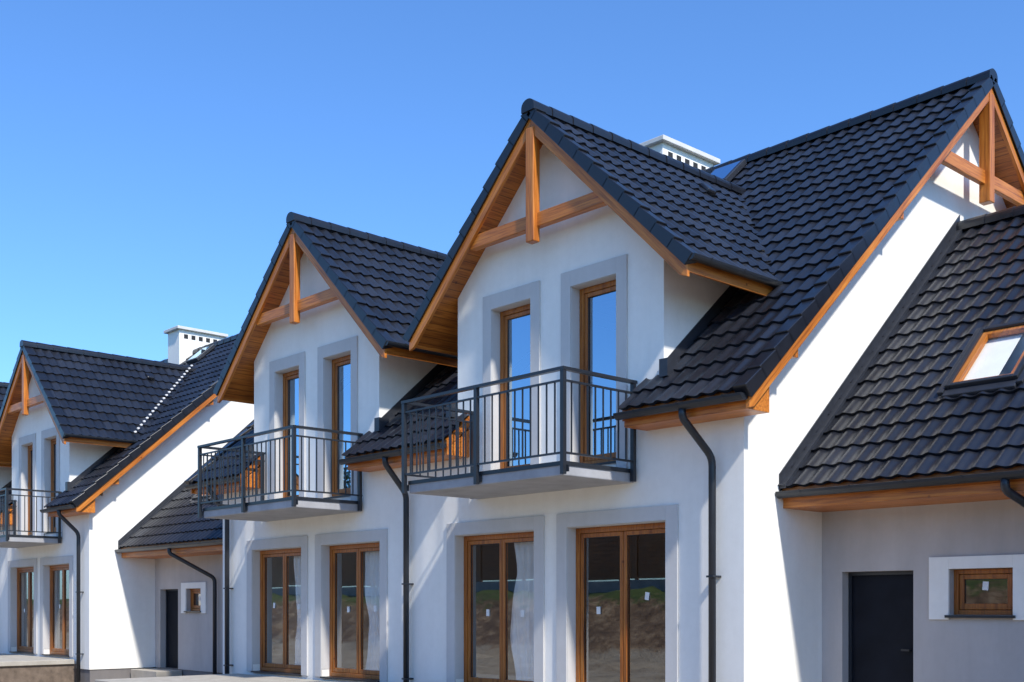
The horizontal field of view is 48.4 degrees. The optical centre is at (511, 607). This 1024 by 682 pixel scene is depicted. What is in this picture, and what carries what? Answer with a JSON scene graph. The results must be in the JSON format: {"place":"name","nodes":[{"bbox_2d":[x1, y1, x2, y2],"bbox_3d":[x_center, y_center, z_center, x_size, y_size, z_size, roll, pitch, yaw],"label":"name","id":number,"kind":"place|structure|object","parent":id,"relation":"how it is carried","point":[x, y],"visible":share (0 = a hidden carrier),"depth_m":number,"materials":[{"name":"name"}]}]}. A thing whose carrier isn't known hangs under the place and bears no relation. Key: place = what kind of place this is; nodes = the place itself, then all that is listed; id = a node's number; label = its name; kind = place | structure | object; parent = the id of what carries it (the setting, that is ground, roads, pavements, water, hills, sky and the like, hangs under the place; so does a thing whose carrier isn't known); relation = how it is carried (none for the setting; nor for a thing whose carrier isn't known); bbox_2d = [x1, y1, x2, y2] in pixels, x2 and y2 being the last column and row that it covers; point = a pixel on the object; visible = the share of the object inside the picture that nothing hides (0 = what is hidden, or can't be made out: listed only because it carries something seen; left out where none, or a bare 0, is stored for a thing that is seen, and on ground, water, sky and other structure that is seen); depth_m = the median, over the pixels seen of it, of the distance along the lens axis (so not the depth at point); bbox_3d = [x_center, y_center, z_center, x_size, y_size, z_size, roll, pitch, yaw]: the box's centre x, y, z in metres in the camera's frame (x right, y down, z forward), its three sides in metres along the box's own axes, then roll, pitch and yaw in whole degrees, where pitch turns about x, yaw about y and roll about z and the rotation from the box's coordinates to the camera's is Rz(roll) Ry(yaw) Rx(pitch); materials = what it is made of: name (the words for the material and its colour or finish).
{"place":"outdoors","nodes":[
{"label":"outdoors","id":0,"kind":"place"},
{"bbox_2d":[0,369,31,462],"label":"dormer soffit","id":1,"kind":"structure","parent":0,"point":[7,431],"depth_m":27.89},
{"bbox_2d":[12,377,54,438],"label":"dormer gable wall","id":2,"kind":"structure","parent":0,"point":[38,418],"depth_m":27.06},
{"bbox_2d":[31,347,192,440],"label":"dormer tiles","id":3,"kind":"object","parent":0,"point":[104,397],"visible":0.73,"depth_m":26.68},
{"bbox_2d":[20,340,196,370],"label":"dormer ridge tiles","id":4,"kind":"object","parent":3,"relation":"on","point":[101,354],"visible":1,"depth_m":27.78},
{"bbox_2d":[119,488,222,547],"bbox_3d":[-5.147,-3.209,24.352,4.230,3.818,5.868,0,0,-43],"label":"annex tiles front","id":5,"kind":"object","parent":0,"point":[169,517],"visible":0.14,"depth_m":24.15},
{"bbox_2d":[155,554,222,672],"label":"annex front wall","id":6,"kind":"structure","parent":0,"point":[195,641],"depth_m":24.43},
{"bbox_2d":[122,545,222,558],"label":"annex eave fascia","id":7,"kind":"structure","parent":6,"relation":"attached to","point":[196,551],"depth_m":23.56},
{"bbox_2d":[168,591,177,667],"bbox_3d":[-7.435,0.490,25.294,0.050,1.700,0.780,0,0,-43],"label":"annex door leaf","id":8,"kind":"object","parent":6,"relation":"in","point":[172,628],"visible":0.56,"depth_m":25.36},
{"bbox_2d":[95,673,332,681],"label":"terrace slab","id":9,"kind":"structure","parent":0,"point":[237,677],"depth_m":18.14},
{"bbox_2d":[224,248,303,401],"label":"dormer soffit","id":10,"kind":"structure","parent":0,"point":[241,386],"depth_m":19.33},
{"bbox_2d":[289,378,298,495],"bbox_3d":[-3.561,-2.818,18.864,0.001,1.959,0.506,0,0,-43],"label":"balcony door glass","id":11,"kind":"object","parent":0,"point":[293,401],"visible":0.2,"depth_m":18.89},
{"bbox_2d":[254,253,361,364],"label":"dormer gable wall","id":12,"kind":"structure","parent":0,"point":[326,323],"depth_m":18.29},
{"bbox_2d":[192,366,457,482],"bbox_3d":[-1.737,-4.639,19.941,5.481,4.878,6.000,0,0,-43],"label":"roof tiles front","id":13,"kind":"object","parent":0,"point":[390,433],"visible":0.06,"depth_m":16.87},
{"bbox_2d":[396,356,436,402],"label":"dormer cheek walls","id":14,"kind":"structure","parent":0,"point":[411,374],"depth_m":17.25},
{"bbox_2d":[418,141,542,352],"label":"dormer soffit","id":15,"kind":"structure","parent":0,"point":[441,332],"depth_m":15.36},
{"bbox_2d":[526,126,539,243],"bbox_3d":[0.254,-5.180,14.003,0.118,1.400,0.140,0,0,-43],"label":"dormer king post","id":16,"kind":"object","parent":15,"relation":"attached to","point":[532,182],"visible":0.97,"depth_m":13.95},
{"bbox_2d":[0,0,1023,382],"label":"sky","id":17,"kind":"structure","parent":0,"point":[156,156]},
{"bbox_2d":[470,192,606,250],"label":"dormer tie beam","id":18,"kind":"structure","parent":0,"point":[586,203],"depth_m":13.87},
{"bbox_2d":[458,144,647,302],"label":"dormer gable wall","id":19,"kind":"structure","parent":0,"point":[592,236],"depth_m":14.21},
{"bbox_2d":[547,115,777,279],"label":"dormer tiles","id":20,"kind":"object","parent":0,"point":[696,217],"visible":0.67,"depth_m":14.08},
{"bbox_2d":[521,98,746,193],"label":"dormer ridge tiles","id":21,"kind":"object","parent":20,"relation":"on","point":[528,104],"visible":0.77,"depth_m":15.04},
{"bbox_2d":[681,273,729,340],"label":"dormer cheek walls","id":22,"kind":"structure","parent":0,"point":[700,295],"depth_m":13.28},
{"bbox_2d":[690,262,773,295],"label":"dormer eave fascia","id":23,"kind":"structure","parent":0,"point":[712,273],"depth_m":12.72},
{"bbox_2d":[689,253,782,287],"bbox_3d":[2.570,-3.733,12.751,1.830,0.066,0.132,0,0,-43],"label":"dormer gutter","id":24,"kind":"object","parent":23,"relation":"attached to","point":[729,268],"visible":0.85,"depth_m":12.61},
{"bbox_2d":[822,499,1023,681],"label":"annex front wall","id":25,"kind":"structure","parent":0,"point":[911,538],"depth_m":12.15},
{"bbox_2d":[848,571,912,681],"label":"annex door frame","id":26,"kind":"object","parent":25,"relation":"in","point":[850,625],"visible":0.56,"depth_m":12.98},
{"bbox_2d":[853,574,912,681],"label":"annex door leaf","id":27,"kind":"object","parent":26,"relation":"in","point":[882,621],"visible":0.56,"depth_m":12.72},
{"bbox_2d":[782,465,1023,499],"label":"annex roof deck","id":28,"kind":"structure","parent":25,"relation":"on","point":[934,475],"depth_m":11.47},
{"bbox_2d":[778,216,1023,487],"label":"annex tiles front","id":29,"kind":"object","parent":28,"relation":"on","point":[896,415],"visible":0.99,"depth_m":12.71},
{"bbox_2d":[956,204,1023,230],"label":"annex ridge tiles","id":30,"kind":"object","parent":29,"relation":"on","point":[994,217],"visible":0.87,"depth_m":14.95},
{"bbox_2d":[937,320,1023,396],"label":"roof window flashing","id":31,"kind":"object","parent":28,"relation":"attached to","point":[976,389],"visible":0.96,"depth_m":11.98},
{"bbox_2d":[944,320,1023,389],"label":"roof window frame","id":32,"kind":"object","parent":28,"relation":"in","point":[950,384],"visible":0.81,"depth_m":12.22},
{"bbox_2d":[953,325,1023,381],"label":"roof window sash","id":33,"kind":"object","parent":32,"relation":"in","point":[973,356],"visible":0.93,"depth_m":12.48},
{"bbox_2d":[963,333,1023,380],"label":"window pane","id":34,"kind":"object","parent":33,"relation":"in","point":[1001,355],"visible":0.31,"depth_m":12.46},
{"bbox_2d":[783,480,1023,511],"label":"annex eave fascia","id":35,"kind":"structure","parent":25,"relation":"attached to","point":[991,491],"depth_m":11.67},
{"bbox_2d":[775,469,1023,498],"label":"annex gutter","id":36,"kind":"object","parent":35,"relation":"attached to","point":[970,478],"visible":1,"depth_m":11.35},
{"bbox_2d":[929,554,1023,619],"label":"annex window surround","id":37,"kind":"object","parent":25,"relation":"attached to","point":[939,587],"visible":1,"depth_m":11.88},
{"bbox_2d":[954,568,1012,614],"bbox_3d":[4.915,-0.159,11.810,0.080,0.477,0.664,0,0,-43],"label":"annex window frame","id":38,"kind":"object","parent":25,"relation":"in","point":[961,607],"visible":0.84,"depth_m":11.81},
{"bbox_3d":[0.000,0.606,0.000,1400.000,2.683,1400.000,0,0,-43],"label":"ground","id":39,"kind":"structure","parent":0,"visible":0},
{"bbox_2d":[0,664,75,681],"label":"terrace base","id":40,"kind":"object","parent":39,"relation":"on","point":[51,673],"visible":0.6,"depth_m":24.64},
{"bbox_2d":[80,667,155,681],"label":"plinth","id":41,"kind":"structure","parent":39,"relation":"on","point":[87,675],"depth_m":24.97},
{"bbox_2d":[0,426,102,669],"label":"facade wall","id":42,"kind":"structure","parent":41,"relation":"on","point":[89,527],"depth_m":25.50,"materials":[{"name":"white paint"}]},
{"bbox_2d":[0,488,61,542],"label":"balcony railing","id":43,"kind":"object","parent":42,"relation":"attached to","point":[5,515],"visible":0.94,"depth_m":25.27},
{"bbox_2d":[8,427,72,656],"bbox_3d":[-11.070,-1.508,26.834,0.165,5.215,4.050,0,0,-43],"label":"window surround trim","id":44,"kind":"structure","parent":42,"relation":"attached to","point":[47,436],"depth_m":26.66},
{"bbox_2d":[50,564,68,654],"bbox_3d":[-10.262,0.059,26.124,0.080,2.062,1.544,0,0,-43],"label":"patio window frame","id":45,"kind":"object","parent":42,"relation":"attached to","point":[63,650],"visible":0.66,"depth_m":26.22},
{"bbox_2d":[57,510,79,681],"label":"downpipe","id":46,"kind":"object","parent":42,"relation":"attached to","point":[68,523],"visible":1,"depth_m":24.80,"materials":[{"name":"metal"}]},
{"bbox_2d":[99,397,253,668],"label":"gable end wall","id":47,"kind":"structure","parent":41,"relation":"on","point":[152,479],"depth_m":25.46,"materials":[{"name":"white paint"}]},
{"bbox_3d":[4.221,1.650,17.547,9.960,0.600,5.600,0,0,-43],"label":"plinth","id":48,"kind":"object","parent":39,"relation":"on","visible":0},
{"bbox_2d":[417,245,760,681],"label":"facade wall","id":49,"kind":"structure","parent":48,"relation":"on","point":[671,465],"depth_m":13.01,"materials":[{"name":"white paint"}]},
{"bbox_2d":[464,532,533,681],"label":"patio window frame","id":50,"kind":"object","parent":49,"relation":"attached to","point":[503,540],"visible":0.73,"depth_m":15.14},
{"bbox_2d":[510,542,533,680],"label":"plastic film sheet","id":51,"kind":"object","parent":50,"relation":"attached to","point":[522,638],"visible":0.53,"depth_m":14.96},
{"bbox_2d":[500,304,529,468],"bbox_3d":[0.119,-2.816,14.871,0.080,2.192,0.734,0,0,-43],"label":"balcony door frame","id":52,"kind":"object","parent":49,"relation":"attached to","point":[506,316],"visible":0.29,"depth_m":15.06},
{"bbox_2d":[508,315,529,465],"bbox_3d":[0.120,-2.818,14.872,0.008,1.959,0.506,0,0,-43],"label":"balcony door glass","id":53,"kind":"object","parent":52,"relation":"in","point":[519,346],"visible":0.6,"depth_m":14.90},
{"bbox_2d":[401,366,637,492],"bbox_3d":[0.020,-2.027,13.787,1.215,1.165,2.950,0,0,-43],"label":"balcony railing","id":54,"kind":"object","parent":49,"relation":"attached to","point":[474,464],"visible":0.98,"depth_m":13.13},
{"bbox_2d":[410,465,633,498],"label":"balcony slab","id":55,"kind":"structure","parent":49,"relation":"attached to","point":[535,480],"depth_m":13.38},
{"bbox_2d":[408,461,629,484],"bbox_3d":[0.051,-1.573,13.815,1.172,0.047,2.764,0,0,-43],"label":"balcony drip edge","id":56,"kind":"object","parent":55,"relation":"attached to","point":[557,463],"visible":0.79,"depth_m":13.02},
{"bbox_2d":[446,254,678,681],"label":"window surround trim","id":57,"kind":"structure","parent":49,"relation":"attached to","point":[574,282],"depth_m":14.06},
{"bbox_2d":[394,389,745,457],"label":"roof soffit front","id":58,"kind":"structure","parent":49,"relation":"on","point":[446,438],"depth_m":12.58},
{"bbox_2d":[385,392,747,456],"bbox_3d":[0.319,-2.128,13.688,0.152,0.076,5.980,0,0,-43],"label":"eave gutter","id":59,"kind":"object","parent":58,"relation":"attached to","point":[707,401],"visible":0.88,"depth_m":12.16,"materials":[{"name":"metal"}]},
{"bbox_2d":[395,388,768,464],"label":"eave fascia","id":60,"kind":"structure","parent":58,"relation":"attached to","point":[729,411],"depth_m":12.35,"materials":[{"name":"brown wood"}]},
{"bbox_2d":[580,280,615,463],"bbox_3d":[1.109,-2.816,13.797,0.080,2.192,0.734,0,0,-43],"label":"balcony door frame","id":61,"kind":"object","parent":49,"relation":"attached to","point":[595,290],"visible":0.44,"depth_m":13.98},
{"bbox_2d":[589,291,615,454],"bbox_3d":[1.110,-2.818,13.799,0.006,1.959,0.506,0,0,-43],"label":"balcony door glass","id":62,"kind":"object","parent":61,"relation":"in","point":[602,334],"visible":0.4,"depth_m":13.81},
{"bbox_2d":[576,522,664,681],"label":"patio window frame","id":63,"kind":"object","parent":49,"relation":"attached to","point":[623,532],"visible":0.69,"depth_m":13.56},
{"bbox_2d":[678,408,715,681],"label":"downpipe","id":64,"kind":"object","parent":49,"relation":"attached to","point":[696,436],"visible":1,"depth_m":12.23,"materials":[{"name":"metal"}]},
{"bbox_2d":[586,676,664,681],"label":"floor slabs","id":65,"kind":"structure","parent":48,"relation":"on","point":[617,679],"depth_m":18.14,"materials":[{"name":"paint"}]},
{"bbox_2d":[473,534,664,679],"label":"interior walls","id":66,"kind":"structure","parent":65,"relation":"on","point":[647,617],"depth_m":18.51,"materials":[{"name":"glass"}]},
{"bbox_3d":[0.963,-4.942,16.352,4.310,2.383,2.463,0,0,-43],"label":"dormer","id":67,"kind":"object","parent":66,"relation":"on","visible":0},
{"bbox_2d":[404,112,529,341],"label":"dormer verge","id":68,"kind":"structure","parent":67,"relation":"attached to","point":[515,135],"depth_m":14.80,"materials":[{"name":"tile"}]},
{"bbox_2d":[409,119,529,350],"bbox_3d":[-0.583,-4.815,14.883,0.045,2.546,2.430,0,0,-43],"label":"dormer bargeboard","id":69,"kind":"object","parent":67,"relation":"attached to","point":[500,182],"visible":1,"depth_m":14.81,"materials":[{"name":"brown wood"}]},
{"bbox_2d":[530,119,689,276],"bbox_3d":[1.064,-4.815,13.097,0.045,2.546,2.430,0,0,-43],"label":"dormer bargeboard","id":70,"kind":"object","parent":67,"relation":"attached to","point":[627,217],"visible":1,"depth_m":12.97,"materials":[{"name":"brown wood"}]},
{"bbox_2d":[527,107,698,264],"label":"dormer verge","id":71,"kind":"structure","parent":67,"relation":"attached to","point":[670,240],"depth_m":12.94,"materials":[{"name":"tile"}]},
{"bbox_2d":[390,87,970,448],"bbox_3d":[2.331,-4.639,15.531,5.481,4.879,6.000,0,0,-43],"label":"roof tiles front","id":72,"kind":"object","parent":67,"relation":"attached to","point":[811,205],"visible":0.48,"depth_m":14.37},
{"bbox_2d":[703,68,997,173],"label":"ridge tiles","id":73,"kind":"object","parent":72,"relation":"on","point":[930,95],"visible":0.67,"depth_m":16.41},
{"bbox_2d":[732,75,1023,396],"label":"verge tiles","id":74,"kind":"object","parent":72,"relation":"on","point":[765,362],"visible":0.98,"depth_m":13.03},
{"bbox_2d":[659,286,739,377],"bbox_3d":[2.276,-3.349,13.313,1.600,1.524,0.134,0,0,-43],"label":"cheek flashing","id":75,"kind":"object","parent":67,"relation":"attached to","point":[668,364],"visible":0.75,"depth_m":13.22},
{"bbox_2d":[761,122,1011,681],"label":"gable end wall","id":76,"kind":"structure","parent":48,"relation":"on","point":[804,386],"depth_m":13.03,"materials":[{"name":"white paint"}]},
{"bbox_2d":[779,215,963,490],"bbox_3d":[4.511,-3.271,13.914,4.220,4.038,0.091,0,0,-43],"label":"annex wall flashing","id":77,"kind":"object","parent":76,"relation":"attached to","point":[810,440],"visible":1,"depth_m":13.71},
{"bbox_3d":[7.793,-0.575,20.828,0.300,3.850,5.620,0,0,-43],"label":"rear wall","id":78,"kind":"object","parent":48,"relation":"on","visible":0},
{"bbox_2d":[973,114,1023,207],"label":"roof soffit rear","id":79,"kind":"structure","parent":78,"relation":"on","point":[1005,171],"depth_m":15.88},
{"bbox_2d":[746,90,990,407],"bbox_3d":[4.379,-4.523,13.372,5.430,5.009,0.050,0,0,-43],"label":"rake board front","id":80,"kind":"object","parent":79,"relation":"attached to","point":[753,400],"visible":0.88,"depth_m":12.95,"materials":[{"name":"brown wood"}]},
{"bbox_2d":[941,151,1023,205],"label":"gable collar beam","id":81,"kind":"structure","parent":79,"relation":"attached to","point":[958,164],"depth_m":15.07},
{"bbox_2d":[979,93,994,205],"bbox_3d":[6.348,-6.120,15.242,0.140,1.440,0.152,0,0,-43],"label":"gable king post","id":82,"kind":"object","parent":79,"relation":"attached to","point":[987,147],"visible":0.78,"depth_m":15.19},
{"bbox_3d":[0.424,1.650,21.663,9.960,0.600,5.600,0,0,-43],"label":"plinth","id":83,"kind":"object","parent":39,"relation":"on","visible":0},
{"bbox_2d":[268,552,368,667],"bbox_3d":[-1.386,-2.780,23.625,9.400,8.260,0.300,0,0,-43],"label":"window glass","id":84,"kind":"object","parent":83,"relation":"on","point":[346,619],"depth_m":21.66,"materials":[{"name":"clear glass"}]},
{"bbox_2d":[223,332,416,681],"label":"facade wall","id":85,"kind":"structure","parent":83,"relation":"on","point":[382,502],"depth_m":17.66,"materials":[{"name":"white paint"}]},
{"bbox_2d":[197,425,362,521],"bbox_3d":[-3.662,-2.027,17.778,1.215,1.165,2.950,0,0,-43],"label":"balcony railing","id":86,"kind":"object","parent":85,"relation":"attached to","point":[242,451],"visible":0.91,"depth_m":17.11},
{"bbox_2d":[260,548,300,673],"bbox_3d":[-3.794,0.059,19.112,0.080,2.062,1.544,0,0,-43],"label":"patio window frame","id":87,"kind":"object","parent":85,"relation":"attached to","point":[286,666],"visible":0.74,"depth_m":19.16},
{"bbox_2d":[204,500,360,521],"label":"balcony slab","id":88,"kind":"structure","parent":85,"relation":"attached to","point":[276,511],"depth_m":17.33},
{"bbox_2d":[194,458,413,494],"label":"eave fascia","id":89,"kind":"structure","parent":85,"relation":"attached to","point":[372,466],"depth_m":16.84,"materials":[{"name":"brown wood"}]},
{"bbox_2d":[247,336,387,681],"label":"window surround trim","id":90,"kind":"structure","parent":85,"relation":"attached to","point":[327,354],"depth_m":18.05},
{"bbox_2d":[332,355,350,496],"bbox_3d":[-2.573,-2.816,17.789,0.080,2.192,0.734,0,0,-43],"label":"balcony door frame","id":91,"kind":"object","parent":85,"relation":"attached to","point":[337,362],"visible":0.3,"depth_m":17.98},
{"bbox_2d":[338,364,350,488],"bbox_3d":[-2.571,-2.818,17.791,0.005,1.959,0.506,0,0,-43],"label":"balcony door glass","id":92,"kind":"object","parent":91,"relation":"in","point":[344,397],"visible":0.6,"depth_m":17.84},
{"bbox_2d":[330,542,379,679],"bbox_3d":[-2.343,0.059,17.539,0.080,2.062,1.544,0,0,-43],"label":"patio window frame","id":93,"kind":"object","parent":85,"relation":"attached to","point":[358,672],"visible":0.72,"depth_m":17.55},
{"bbox_2d":[365,551,379,670],"bbox_3d":[-2.017,0.039,17.327,0.094,1.902,0.698,0,0,-43],"label":"plastic film sheet","id":94,"kind":"object","parent":93,"relation":"attached to","point":[372,578],"visible":0.41,"depth_m":17.43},
{"bbox_2d":[382,457,408,681],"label":"downpipe","id":95,"kind":"object","parent":85,"relation":"attached to","point":[392,474],"visible":0.88,"depth_m":16.20,"materials":[{"name":"metal"}]},
{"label":"floor slabs","id":96,"kind":"object","parent":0,"visible":0},
{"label":"interior walls","id":97,"kind":"object","parent":96,"relation":"on","visible":0},
{"bbox_2d":[304,223,444,343],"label":"dormer tiles","id":98,"kind":"object","parent":97,"relation":"on","point":[390,285],"visible":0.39,"depth_m":17.98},
{"bbox_2d":[213,222,291,395],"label":"dormer verge","id":99,"kind":"structure","parent":98,"relation":"attached to","point":[259,293],"depth_m":18.79,"materials":[{"name":"tile"}]},
{"bbox_2d":[217,228,292,402],"bbox_3d":[-4.265,-4.815,18.874,0.045,2.546,2.430,0,0,-43],"label":"dormer bargeboard","id":100,"kind":"object","parent":98,"relation":"attached to","point":[256,316],"visible":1,"depth_m":18.83,"materials":[{"name":"brown wood"}]},
{"bbox_2d":[257,289,337,325],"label":"dormer tie beam","id":101,"kind":"structure","parent":100,"relation":"attached to","point":[304,304],"depth_m":17.88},
{"bbox_2d":[290,233,299,324],"bbox_3d":[-3.428,-5.180,17.994,0.118,1.400,0.140,0,0,-43],"label":"dormer king post","id":102,"kind":"object","parent":101,"relation":"attached to","point":[294,278],"visible":0.9,"depth_m":17.93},
{"bbox_2d":[293,230,386,357],"bbox_3d":[-2.617,-4.815,17.088,0.045,2.546,2.430,0,0,-43],"label":"dormer bargeboard","id":103,"kind":"object","parent":98,"relation":"attached to","point":[350,311],"visible":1,"depth_m":16.97,"materials":[{"name":"brown wood"}]},
{"bbox_2d":[290,219,394,348],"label":"dormer verge","id":104,"kind":"structure","parent":98,"relation":"attached to","point":[352,297],"depth_m":16.95,"materials":[{"name":"tile"}]},
{"bbox_2d":[286,212,447,259],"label":"dormer ridge tiles","id":105,"kind":"object","parent":98,"relation":"on","point":[291,216],"visible":0.58,"depth_m":18.78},
{"bbox_2d":[374,364,445,431],"bbox_3d":[-1.405,-3.349,17.305,1.600,1.524,0.134,0,0,-43],"label":"cheek flashing","id":106,"kind":"object","parent":98,"relation":"attached to","point":[380,423],"visible":0.75,"depth_m":17.22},
{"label":"floor slabs","id":107,"kind":"object","parent":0,"visible":0},
{"bbox_2d":[24,570,68,648],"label":"interior walls","id":108,"kind":"structure","parent":107,"relation":"on","point":[59,610],"depth_m":29.70,"materials":[{"name":"glass"}]},
{"bbox_3d":[-10.638,-4.942,28.929,4.310,2.383,2.463,0,0,-43],"label":"dormer","id":109,"kind":"object","parent":108,"relation":"on","visible":0},
{"bbox_2d":[22,345,70,438],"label":"dormer verge","id":110,"kind":"structure","parent":109,"relation":"attached to","point":[50,400],"depth_m":25.56,"materials":[{"name":"tile"}]},
{"bbox_2d":[1,340,234,510],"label":"roof tiles front","id":111,"kind":"object","parent":109,"relation":"attached to","point":[206,373],"visible":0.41,"depth_m":26.84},
{"bbox_2d":[69,377,219,506],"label":"verge tiles","id":112,"kind":"object","parent":111,"relation":"on","point":[128,458],"visible":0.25,"depth_m":25.06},
{"bbox_3d":[-3.808,-0.575,33.404,0.300,3.850,5.620,0,0,-43],"label":"rear wall","id":113,"kind":"object","parent":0,"visible":0},
{"bbox_3d":[-5.273,-4.553,31.828,5.410,4.934,5.950,0,0,-43],"label":"main roof soffit","id":114,"kind":"object","parent":113,"relation":"on","visible":0},
{"bbox_2d":[76,393,216,511],"bbox_3d":[-7.223,-4.523,25.948,5.430,5.009,0.050,0,0,-43],"label":"rake board front","id":115,"kind":"object","parent":114,"relation":"attached to","point":[134,462],"visible":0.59,"depth_m":25.11,"materials":[{"name":"brown wood"}]},
{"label":"main roof tiles","id":116,"kind":"object","parent":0,"visible":0},
{"bbox_2d":[168,329,223,363],"bbox_3d":[-8.865,-6.740,31.991,1.350,1.780,0.680,0,0,-43],"label":"chimney stack","id":117,"kind":"object","parent":116,"relation":"on","point":[181,348],"visible":0.36,"depth_m":31.51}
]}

